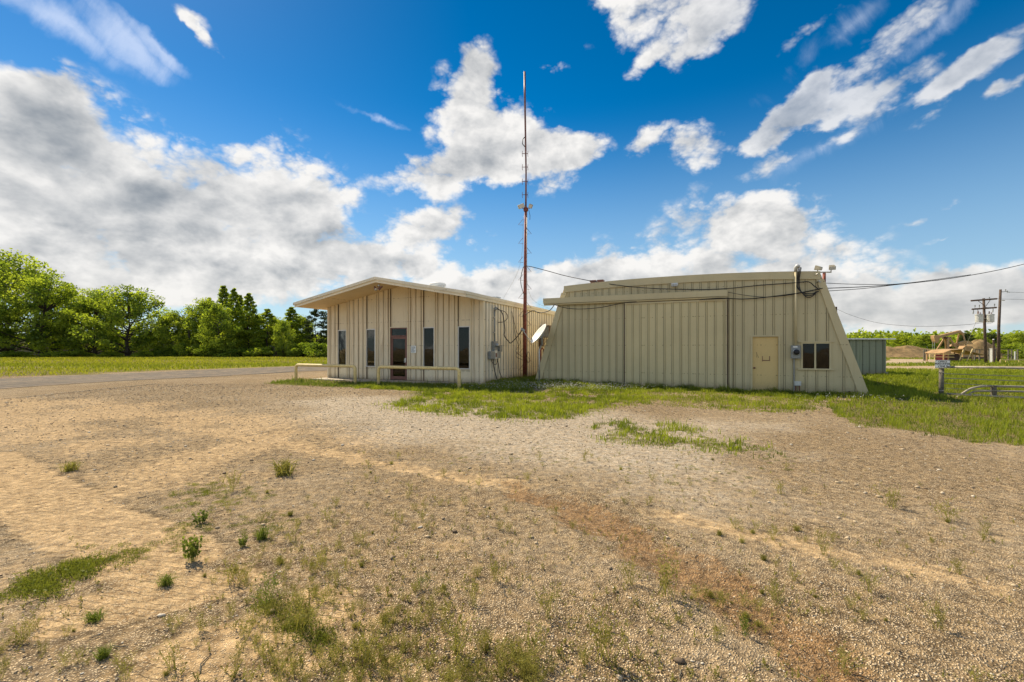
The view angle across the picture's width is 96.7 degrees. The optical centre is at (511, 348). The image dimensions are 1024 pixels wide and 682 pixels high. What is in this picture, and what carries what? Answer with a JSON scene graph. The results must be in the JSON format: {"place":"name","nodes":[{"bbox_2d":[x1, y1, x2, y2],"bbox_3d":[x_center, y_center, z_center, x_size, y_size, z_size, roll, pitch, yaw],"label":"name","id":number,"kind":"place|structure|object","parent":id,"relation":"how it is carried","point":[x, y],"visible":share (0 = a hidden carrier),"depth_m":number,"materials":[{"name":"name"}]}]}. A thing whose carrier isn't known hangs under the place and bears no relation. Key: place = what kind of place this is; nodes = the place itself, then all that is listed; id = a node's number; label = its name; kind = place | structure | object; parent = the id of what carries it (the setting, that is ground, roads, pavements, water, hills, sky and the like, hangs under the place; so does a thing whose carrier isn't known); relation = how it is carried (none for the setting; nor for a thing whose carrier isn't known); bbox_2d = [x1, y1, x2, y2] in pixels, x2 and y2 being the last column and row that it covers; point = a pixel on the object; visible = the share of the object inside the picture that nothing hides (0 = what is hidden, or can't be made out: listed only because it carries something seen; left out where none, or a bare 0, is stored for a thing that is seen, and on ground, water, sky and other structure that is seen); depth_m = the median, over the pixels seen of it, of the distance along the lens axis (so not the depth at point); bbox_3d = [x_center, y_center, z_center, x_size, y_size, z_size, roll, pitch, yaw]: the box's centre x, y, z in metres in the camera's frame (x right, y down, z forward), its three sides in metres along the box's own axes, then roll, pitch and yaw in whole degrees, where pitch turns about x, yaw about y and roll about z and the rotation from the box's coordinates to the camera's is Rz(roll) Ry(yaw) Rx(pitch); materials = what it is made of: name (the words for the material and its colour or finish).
{"place":"outdoors","nodes":[
{"label":"outdoors","id":0,"kind":"place"},
{"bbox_2d":[0,355,326,377],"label":"grass","id":1,"kind":"structure","parent":0,"point":[77,361],"depth_m":46.62,"materials":[{"name":"plant"}]},
{"bbox_2d":[0,366,326,388],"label":"gravel road","id":2,"kind":"structure","parent":0,"point":[31,381],"depth_m":25.58,"materials":[{"name":"gravel"}]},
{"bbox_2d":[14,449,1006,680],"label":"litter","id":3,"kind":"object","parent":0,"point":[533,598],"visible":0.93,"depth_m":2.86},
{"bbox_2d":[0,356,1023,681],"bbox_3d":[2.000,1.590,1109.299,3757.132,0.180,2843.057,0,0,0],"label":"ground","id":4,"kind":"structure","parent":0,"point":[50,516],"depth_m":3.98,"materials":[{"name":"gravel"}]},
{"bbox_2d":[0,351,35,356],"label":"bush","id":5,"kind":"object","parent":4,"relation":"on","point":[17,354],"visible":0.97,"depth_m":82.07,"materials":[{"name":"green plant"}]},
{"bbox_2d":[0,248,84,355],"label":"broad tree","id":6,"kind":"object","parent":4,"relation":"on","point":[5,266],"visible":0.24,"depth_m":92.03,"materials":[{"name":"green plant"}]},
{"bbox_2d":[0,270,99,355],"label":"broad tree","id":7,"kind":"object","parent":4,"relation":"on","point":[39,290],"visible":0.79,"depth_m":85.15,"materials":[{"name":"green plant"}]},
{"bbox_2d":[55,459,84,471],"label":"grass tuft","id":8,"kind":"object","parent":4,"relation":"on","point":[72,467],"visible":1,"depth_m":5.96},
{"bbox_2d":[51,350,94,356],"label":"bush","id":9,"kind":"object","parent":4,"relation":"on","point":[75,353],"visible":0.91,"depth_m":83.15,"materials":[{"name":"green plant"}]},
{"bbox_2d":[0,341,166,354],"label":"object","id":10,"kind":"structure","parent":4,"relation":"on","point":[64,349],"depth_m":100.00,"materials":[{"name":"plant"}]},
{"bbox_2d":[41,288,137,354],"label":"broad tree","id":11,"kind":"object","parent":4,"relation":"on","point":[68,343],"visible":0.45,"depth_m":87.58,"materials":[{"name":"green plant"}]},
{"bbox_2d":[77,605,111,623],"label":"grass tuft","id":12,"kind":"object","parent":4,"relation":"on","point":[94,617],"visible":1,"depth_m":2.66,"materials":[{"name":"green plant"}]},
{"bbox_2d":[88,641,116,660],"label":"grass tuft","id":13,"kind":"object","parent":4,"relation":"on","point":[105,652],"visible":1,"depth_m":2.33,"materials":[{"name":"green plant"}]},
{"bbox_2d":[96,351,123,356],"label":"bush","id":14,"kind":"object","parent":4,"relation":"on","point":[110,353],"visible":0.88,"depth_m":83.36,"materials":[{"name":"green plant"}]},
{"bbox_2d":[59,284,178,355],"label":"broad tree","id":15,"kind":"object","parent":4,"relation":"on","point":[134,308],"visible":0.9,"depth_m":84.54,"materials":[{"name":"green plant"}]},
{"bbox_2d":[149,347,178,355],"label":"bush","id":16,"kind":"object","parent":4,"relation":"on","point":[164,351],"visible":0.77,"depth_m":85.21,"materials":[{"name":"green plant"}]},
{"bbox_2d":[153,570,179,586],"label":"grass tuft","id":17,"kind":"object","parent":4,"relation":"on","point":[165,581],"visible":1,"depth_m":3.06,"materials":[{"name":"green plant"}]},
{"bbox_2d":[143,310,190,351],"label":"round tree","id":18,"kind":"object","parent":4,"relation":"on","point":[163,334],"visible":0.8,"depth_m":86.67,"materials":[{"name":"green plant"}]},
{"bbox_2d":[151,634,185,672],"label":"wispy weed","id":19,"kind":"object","parent":4,"relation":"on","point":[171,657],"visible":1,"depth_m":2.24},
{"bbox_2d":[168,342,204,355],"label":"bush","id":20,"kind":"object","parent":4,"relation":"on","point":[185,349],"visible":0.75,"depth_m":84.43,"materials":[{"name":"green plant"}]},
{"bbox_2d":[181,534,202,562],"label":"leafy weed","id":21,"kind":"object","parent":4,"relation":"on","point":[192,551],"visible":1,"depth_m":3.41,"materials":[{"name":"green plant"}]},
{"bbox_2d":[172,297,220,344],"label":"round tree","id":22,"kind":"object","parent":4,"relation":"on","point":[193,317],"visible":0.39,"depth_m":87.68,"materials":[{"name":"green plant"}]},
{"bbox_2d":[192,509,208,524],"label":"leafy weed","id":23,"kind":"object","parent":4,"relation":"on","point":[204,516],"visible":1,"depth_m":4.16,"materials":[{"name":"green plant"}]},
{"bbox_2d":[192,345,220,355],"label":"bush","id":24,"kind":"object","parent":4,"relation":"on","point":[201,351],"visible":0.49,"depth_m":82.08,"materials":[{"name":"green plant"}]},
{"bbox_2d":[194,301,243,356],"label":"round tree","id":25,"kind":"object","parent":4,"relation":"on","point":[216,314],"visible":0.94,"depth_m":83.12,"materials":[{"name":"green plant"}]},
{"bbox_2d":[206,285,233,334],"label":"slender tree","id":26,"kind":"object","parent":4,"relation":"on","point":[223,292],"visible":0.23,"depth_m":91.53,"materials":[{"name":"green plant"}]},
{"bbox_2d":[211,347,250,356],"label":"bush","id":27,"kind":"object","parent":4,"relation":"on","point":[233,352],"visible":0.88,"depth_m":83.08,"materials":[{"name":"green plant"}]},
{"bbox_2d":[219,469,243,491],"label":"wispy weed","id":28,"kind":"object","parent":4,"relation":"on","point":[228,478],"visible":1,"depth_m":5.10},
{"bbox_2d":[215,288,252,348],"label":"slender tree","id":29,"kind":"object","parent":4,"relation":"on","point":[234,296],"visible":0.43,"depth_m":89.60,"materials":[{"name":"green plant"}]},
{"bbox_2d":[215,555,260,585],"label":"wispy weed","id":30,"kind":"object","parent":4,"relation":"on","point":[234,569],"visible":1,"depth_m":3.11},
{"bbox_2d":[229,293,265,350],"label":"slender tree","id":31,"kind":"object","parent":4,"relation":"on","point":[248,297],"visible":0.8,"depth_m":88.45,"materials":[{"name":"green plant"}]},
{"bbox_2d":[234,313,273,348],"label":"round tree","id":32,"kind":"object","parent":4,"relation":"on","point":[250,326],"visible":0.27,"depth_m":89.06,"materials":[{"name":"green plant"}]},
{"bbox_2d":[243,347,275,356],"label":"bush","id":33,"kind":"object","parent":4,"relation":"on","point":[260,351],"visible":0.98,"depth_m":83.03,"materials":[{"name":"green plant"}]},
{"bbox_2d":[253,524,273,541],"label":"grass tuft","id":34,"kind":"object","parent":4,"relation":"on","point":[260,534],"visible":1,"depth_m":3.82,"materials":[{"name":"green plant"}]},
{"bbox_2d":[250,308,280,348],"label":"slender tree","id":35,"kind":"object","parent":4,"relation":"on","point":[266,332],"visible":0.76,"depth_m":87.29,"materials":[{"name":"green plant"}]},
{"bbox_2d":[249,571,285,606],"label":"wispy weed","id":36,"kind":"object","parent":4,"relation":"on","point":[275,583],"visible":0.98,"depth_m":2.83,"materials":[{"name":"green plant"}]},
{"bbox_2d":[271,319,295,356],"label":"round tree","id":37,"kind":"object","parent":4,"relation":"on","point":[282,348],"visible":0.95,"depth_m":83.53,"materials":[{"name":"green plant"}]},
{"bbox_2d":[265,454,302,476],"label":"grass tuft","id":38,"kind":"object","parent":4,"relation":"on","point":[283,470],"visible":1,"depth_m":5.73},
{"bbox_2d":[269,307,307,344],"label":"slender tree","id":39,"kind":"object","parent":4,"relation":"on","point":[292,313],"visible":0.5,"depth_m":91.67,"materials":[{"name":"green plant"}]},
{"bbox_2d":[286,342,310,356],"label":"bush","id":40,"kind":"object","parent":4,"relation":"on","point":[297,350],"visible":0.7,"depth_m":81.17,"materials":[{"name":"green plant"}]},
{"bbox_2d":[285,314,317,342],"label":"round tree","id":41,"kind":"object","parent":4,"relation":"on","point":[302,318],"visible":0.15,"depth_m":94.36,"materials":[{"name":"green plant"}]},
{"bbox_2d":[285,586,339,640],"bbox_3d":[-1.121,1.475,2.540,0.266,0.220,0.317,0,0,-39],"label":"wispy weed","id":42,"kind":"object","parent":4,"relation":"on","point":[302,615],"visible":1,"depth_m":2.53,"materials":[{"name":"plant"}]},
{"bbox_2d":[300,309,326,352],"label":"pine tree","id":43,"kind":"object","parent":4,"relation":"on","point":[314,313],"visible":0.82,"depth_m":89.61,"materials":[{"name":"green plant"}]},
{"bbox_2d":[303,342,326,356],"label":"bush","id":44,"kind":"object","parent":4,"relation":"on","point":[320,349],"visible":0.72,"depth_m":78.63,"materials":[{"name":"green plant"}]},
{"bbox_2d":[294,364,356,383],"bbox_3d":[-8.675,1.317,21.050,3.805,1.167,0.136,0,0,24],"label":"pipe rail","id":45,"kind":"object","parent":4,"relation":"on","point":[324,365],"visible":0.93,"depth_m":20.96,"materials":[{"name":"metal"}]},
{"bbox_2d":[349,620,388,667],"bbox_3d":[-0.724,1.495,2.304,0.211,0.198,0.170,0,0,-8],"label":"wispy weed","id":46,"kind":"object","parent":4,"relation":"on","point":[367,644],"visible":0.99,"depth_m":2.29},
{"bbox_2d":[0,447,795,659],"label":"ground cover","id":47,"kind":"object","parent":4,"relation":"on","point":[46,579],"visible":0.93,"depth_m":3.16,"materials":[{"name":"green plant"}]},
{"bbox_2d":[264,374,540,391],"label":"weeds","id":48,"kind":"object","parent":4,"relation":"on","point":[320,382],"visible":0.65,"depth_m":19.24,"materials":[{"name":"green plant"}]},
{"bbox_2d":[377,365,460,387],"bbox_3d":[-3.905,1.317,18.720,4.136,1.167,0.136,0,0,24],"label":"pipe rail","id":49,"kind":"object","parent":4,"relation":"on","point":[421,367],"visible":0.93,"depth_m":18.53,"materials":[{"name":"metal"}]},
{"bbox_2d":[293,277,555,384],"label":"office building","id":50,"kind":"structure","parent":4,"relation":"on","point":[370,329],"depth_m":21.89,"materials":[{"name":"beige metal"}]},
{"bbox_2d":[338,330,345,363],"bbox_3d":[-8.753,-0.010,23.460,0.629,1.870,0.100,0,0,24],"label":"window","id":51,"kind":"structure","parent":50,"relation":"in","point":[341,333],"depth_m":23.48,"materials":[{"name":"glass"}]},
{"bbox_2d":[365,329,374,366],"bbox_3d":[-7.038,-0.020,22.689,0.612,1.890,0.100,0,0,24],"label":"window","id":52,"kind":"structure","parent":50,"relation":"in","point":[370,333],"depth_m":22.73,"materials":[{"name":"glass"}]},
{"bbox_2d":[391,328,406,379],"bbox_3d":[-5.379,0.270,22.170,1.073,2.540,0.587,0,0,24],"label":"door","id":53,"kind":"structure","parent":50,"relation":"in","point":[398,335],"depth_m":21.99,"materials":[{"name":"clear glass"}]},
{"bbox_2d":[423,327,433,365],"bbox_3d":[-3.887,-0.025,21.272,0.665,1.920,0.100,0,0,24],"label":"window","id":54,"kind":"structure","parent":50,"relation":"in","point":[428,332],"depth_m":21.31,"materials":[{"name":"glass"}]},
{"bbox_2d":[458,326,469,368],"bbox_3d":[-2.163,-0.025,20.497,0.664,1.940,0.100,0,0,24],"label":"window","id":55,"kind":"structure","parent":50,"relation":"in","point":[463,331],"depth_m":20.51,"materials":[{"name":"glass"}]},
{"bbox_2d":[488,350,500,358],"bbox_3d":[-0.800,0.300,20.871,0.170,0.400,0.960,0,0,24],"label":"breaker panel","id":56,"kind":"object","parent":50,"relation":"attached to","point":[494,354],"visible":1,"depth_m":20.72,"materials":[{"name":"metal"}]},
{"bbox_2d":[492,307,499,349],"bbox_3d":[-0.723,-0.906,20.891,0.295,2.012,0.320,0,0,24],"label":"service mast","id":57,"kind":"object","parent":50,"relation":"attached to","point":[495,345],"visible":0.98,"depth_m":20.85,"materials":[{"name":"metal"}]},
{"bbox_2d":[440,606,480,663],"bbox_3d":[-0.267,1.476,2.335,0.219,0.227,0.261,0,0,28],"label":"wispy weed","id":58,"kind":"object","parent":4,"relation":"on","point":[458,636],"visible":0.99,"depth_m":2.35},
{"bbox_2d":[458,576,483,607],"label":"wispy weed","id":59,"kind":"object","parent":4,"relation":"on","point":[471,594],"visible":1,"depth_m":2.82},
{"bbox_2d":[488,555,506,581],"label":"wispy weed","id":60,"kind":"object","parent":4,"relation":"on","point":[493,567],"visible":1,"depth_m":3.09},
{"bbox_2d":[0,441,1023,681],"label":"weeds","id":61,"kind":"object","parent":4,"relation":"on","point":[524,667],"visible":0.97,"depth_m":2.57,"materials":[{"name":"plant"}]},
{"bbox_2d":[15,327,1023,348],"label":"woods","id":62,"kind":"object","parent":4,"relation":"on","point":[879,334],"visible":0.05,"depth_m":152.50,"materials":[{"name":"green plant"}]},
{"bbox_2d":[517,71,532,375],"bbox_3d":[0.672,-6.077,22.926,0.797,15.801,0.382,0,0,0],"label":"antenna mast","id":63,"kind":"object","parent":4,"relation":"on","point":[525,208],"visible":0.98,"depth_m":22.93,"materials":[{"name":"metal"}]},
{"bbox_2d":[508,617,549,662],"bbox_3d":[0.103,1.482,2.336,0.185,0.215,0.230,0,0,35],"label":"wispy weed","id":64,"kind":"object","parent":4,"relation":"on","point":[535,641],"visible":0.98,"depth_m":2.32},
{"bbox_2d":[520,324,545,381],"bbox_3d":[1.022,0.308,20.451,1.128,2.809,0.977,0,0,18],"label":"satellite dish","id":65,"kind":"object","parent":4,"relation":"on","point":[539,334],"visible":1,"depth_m":20.35,"materials":[{"name":"metal"}]},
{"bbox_2d":[531,577,563,622],"bbox_3d":[0.217,1.496,2.723,0.215,0.204,0.181,0,0,-17],"label":"wispy weed","id":66,"kind":"object","parent":4,"relation":"on","point":[548,608],"visible":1,"depth_m":2.71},
{"bbox_2d":[584,602,629,667],"bbox_3d":[0.489,1.436,2.274,0.155,0.326,0.273,0,0,-42],"label":"wispy weed","id":67,"kind":"object","parent":4,"relation":"on","point":[603,641],"visible":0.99,"depth_m":2.30,"materials":[{"name":"plant"}]},
{"bbox_2d":[614,555,643,586],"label":"wispy weed","id":68,"kind":"object","parent":4,"relation":"on","point":[630,574],"visible":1,"depth_m":3.08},
{"bbox_2d":[652,540,683,600],"bbox_3d":[1.006,1.437,2.989,0.175,0.307,0.308,0,0,2],"label":"wispy weed","id":69,"kind":"object","parent":4,"relation":"on","point":[666,575],"visible":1,"depth_m":2.93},
{"bbox_2d":[455,379,903,399],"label":"clover flowers","id":70,"kind":"object","parent":4,"relation":"on","point":[602,385],"visible":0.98,"depth_m":17.35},
{"bbox_2d":[535,271,869,395],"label":"metal barn","id":71,"kind":"structure","parent":4,"relation":"on","point":[669,335],"depth_m":18.09,"materials":[{"name":"metal"}]},
{"bbox_2d":[520,266,818,294],"bbox_3d":[5.575,-3.122,19.306,12.443,2.028,1.024,0,0,31],"label":"black cable","id":72,"kind":"object","parent":71,"relation":"attached to","point":[673,289],"visible":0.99,"depth_m":18.33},
{"bbox_2d":[624,299,727,388],"bbox_3d":[6.595,-0.150,18.557,3.984,3.640,0.112,0,0,24],"label":"sliding door","id":73,"kind":"structure","parent":71,"relation":"in","point":[674,342],"depth_m":18.49,"materials":[{"name":"metal"}]},
{"bbox_2d":[700,288,820,299],"bbox_3d":[9.314,-2.027,17.265,4.051,0.308,0.149,0,0,22],"label":"black cable","id":74,"kind":"object","parent":71,"relation":"attached to","point":[760,297],"visible":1,"depth_m":17.23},
{"bbox_2d":[751,335,779,391],"bbox_3d":[9.633,0.610,17.311,0.982,2.220,0.130,0,0,24],"label":"door","id":75,"kind":"structure","parent":71,"relation":"in","point":[765,349],"depth_m":17.32,"materials":[{"name":"beige paint"}]},
{"bbox_2d":[791,264,800,390],"bbox_3d":[10.459,-0.703,16.739,0.320,4.807,0.265,0,0,24],"label":"electric service","id":76,"kind":"object","parent":71,"relation":"attached to","point":[795,351],"visible":0.98,"depth_m":16.78,"materials":[{"name":"metal"}]},
{"bbox_2d":[798,341,833,369],"bbox_3d":[11.100,0.268,16.643,1.105,1.045,0.165,0,0,24],"label":"window","id":77,"kind":"structure","parent":71,"relation":"in","point":[815,355],"depth_m":16.63,"materials":[{"name":"clear glass"}]},
{"bbox_2d":[814,265,835,281],"bbox_3d":[15.868,-1.218,23.042,1.027,6.036,0.410,0,0,0],"label":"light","id":78,"kind":"object","parent":71,"relation":"attached to","point":[831,267],"visible":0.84,"depth_m":23.03,"materials":[{"name":"white paint"}]},
{"bbox_2d":[821,264,1023,288],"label":"service cable","id":79,"kind":"object","parent":71,"relation":"attached to","point":[923,281],"visible":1,"depth_m":19.02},
{"bbox_2d":[738,605,751,638],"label":"wispy weed","id":80,"kind":"object","parent":4,"relation":"on","point":[746,621],"visible":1,"depth_m":2.57,"materials":[{"name":"green plant"}]},
{"bbox_2d":[825,636,868,676],"bbox_3d":[1.687,1.556,2.283,0.155,0.166,0.193,0,0,-9],"label":"wispy weed","id":81,"kind":"object","parent":4,"relation":"on","point":[842,657],"visible":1,"depth_m":2.29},
{"bbox_2d":[858,565,883,593],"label":"wispy weed","id":82,"kind":"object","parent":4,"relation":"on","point":[868,579],"visible":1,"depth_m":2.97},
{"bbox_2d":[848,338,895,374],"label":"metal shed","id":83,"kind":"structure","parent":4,"relation":"on","point":[869,354],"depth_m":28.10,"materials":[{"name":"grey paint"}]},
{"bbox_2d":[874,479,904,509],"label":"wispy weed","id":84,"kind":"object","parent":4,"relation":"on","point":[892,498],"visible":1,"depth_m":4.59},
{"bbox_2d":[888,333,913,346],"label":"round tree","id":85,"kind":"object","parent":4,"relation":"on","point":[902,339],"visible":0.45,"depth_m":99.47,"materials":[{"name":"green plant"}]},
{"bbox_2d":[886,345,939,357],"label":"dirt mound","id":86,"kind":"object","parent":4,"relation":"on","point":[906,351],"visible":0.53,"depth_m":76.05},
{"bbox_2d":[907,333,941,348],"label":"round tree","id":87,"kind":"object","parent":4,"relation":"on","point":[920,340],"visible":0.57,"depth_m":91.58,"materials":[{"name":"green plant"}]},
{"bbox_2d":[913,595,952,631],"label":"wispy weed","id":88,"kind":"object","parent":4,"relation":"on","point":[936,607],"visible":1,"depth_m":2.58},
{"bbox_2d":[938,368,944,395],"bbox_3d":[14.725,1.322,15.600,0.163,1.296,0.163,0,0,-45],"label":"gate post","id":89,"kind":"object","parent":4,"relation":"on","point":[941,380],"visible":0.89,"depth_m":15.55,"materials":[{"name":"metal"}]},
{"bbox_2d":[935,360,950,367],"bbox_3d":[14.671,0.536,15.519,0.505,0.270,0.062,0,0,3],"label":"warning sign","id":90,"kind":"object","parent":89,"relation":"attached to","point":[942,363],"visible":1,"depth_m":15.49,"materials":[{"name":"metal"}]},
{"bbox_2d":[944,366,1023,398],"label":"pipe gate","id":91,"kind":"structure","parent":89,"relation":"attached to","point":[988,367],"depth_m":14.87,"materials":[{"name":"metal"}]},
{"bbox_2d":[864,357,1023,376],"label":"grass","id":92,"kind":"structure","parent":4,"relation":"on","point":[982,362],"depth_m":45.38,"materials":[{"name":"plant"}]},
{"bbox_2d":[936,353,959,360],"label":"pump engine","id":93,"kind":"object","parent":4,"relation":"on","point":[956,357],"visible":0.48,"depth_m":55.60,"materials":[{"name":"red paint"}]},
{"bbox_2d":[933,498,964,519],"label":"wispy weed","id":94,"kind":"object","parent":4,"relation":"on","point":[942,510],"visible":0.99,"depth_m":4.24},
{"bbox_2d":[925,349,983,360],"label":"engine canopy","id":95,"kind":"object","parent":4,"relation":"on","point":[959,351],"visible":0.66,"depth_m":55.27,"materials":[{"name":"beige paint"}]},
{"bbox_2d":[930,330,983,358],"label":"pump jack","id":96,"kind":"object","parent":4,"relation":"on","point":[936,339],"visible":0.7,"depth_m":65.72,"materials":[{"name":"beige paint"}]},
{"bbox_2d":[923,349,1018,360],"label":"wire fence","id":97,"kind":"object","parent":4,"relation":"on","point":[924,354],"visible":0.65,"depth_m":57.95,"materials":[{"name":"metal"}]},
{"bbox_2d":[950,339,1005,357],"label":"dirt mound","id":98,"kind":"object","parent":4,"relation":"on","point":[978,344],"visible":0.36,"depth_m":72.62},
{"bbox_2d":[970,297,997,362],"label":"utility pole","id":99,"kind":"object","parent":4,"relation":"on","point":[984,317],"visible":0.99,"depth_m":48.29,"materials":[{"name":"wood"}]},
{"bbox_2d":[956,385,1023,397],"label":"bent pipe frame","id":100,"kind":"object","parent":4,"relation":"on","point":[991,388],"visible":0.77,"depth_m":15.33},
{"bbox_2d":[997,289,1009,361],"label":"utility pole","id":101,"kind":"object","parent":4,"relation":"on","point":[998,329],"visible":0.91,"depth_m":53.91,"materials":[{"name":"wood"}]},
{"bbox_2d":[995,331,1023,345],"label":"round tree","id":102,"kind":"object","parent":4,"relation":"on","point":[1017,338],"visible":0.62,"depth_m":97.70,"materials":[{"name":"green plant"}]},
{"bbox_2d":[995,343,1023,355],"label":"bush","id":103,"kind":"object","parent":4,"relation":"on","point":[1013,346],"visible":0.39,"depth_m":71.45,"materials":[{"name":"green plant"}]},
{"bbox_2d":[0,0,1023,335],"label":"sky","id":104,"kind":"structure","parent":0,"point":[283,153],"materials":[{"name":"blue"}]},
{"bbox_2d":[354,376,1014,458],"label":"grass","id":105,"kind":"structure","parent":0,"point":[556,411],"depth_m":13.57,"materials":[{"name":"plant"}]},
{"bbox_2d":[886,359,935,363],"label":"dirt path","id":106,"kind":"structure","parent":0,"point":[908,360],"depth_m":58.98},
{"bbox_2d":[814,367,1023,445],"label":"grass","id":107,"kind":"structure","parent":0,"point":[914,388],"depth_m":13.84,"materials":[{"name":"plant"}]},
{"bbox_2d":[886,366,1020,369],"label":"dirt road","id":108,"kind":"structure","parent":0,"point":[920,367],"depth_m":39.88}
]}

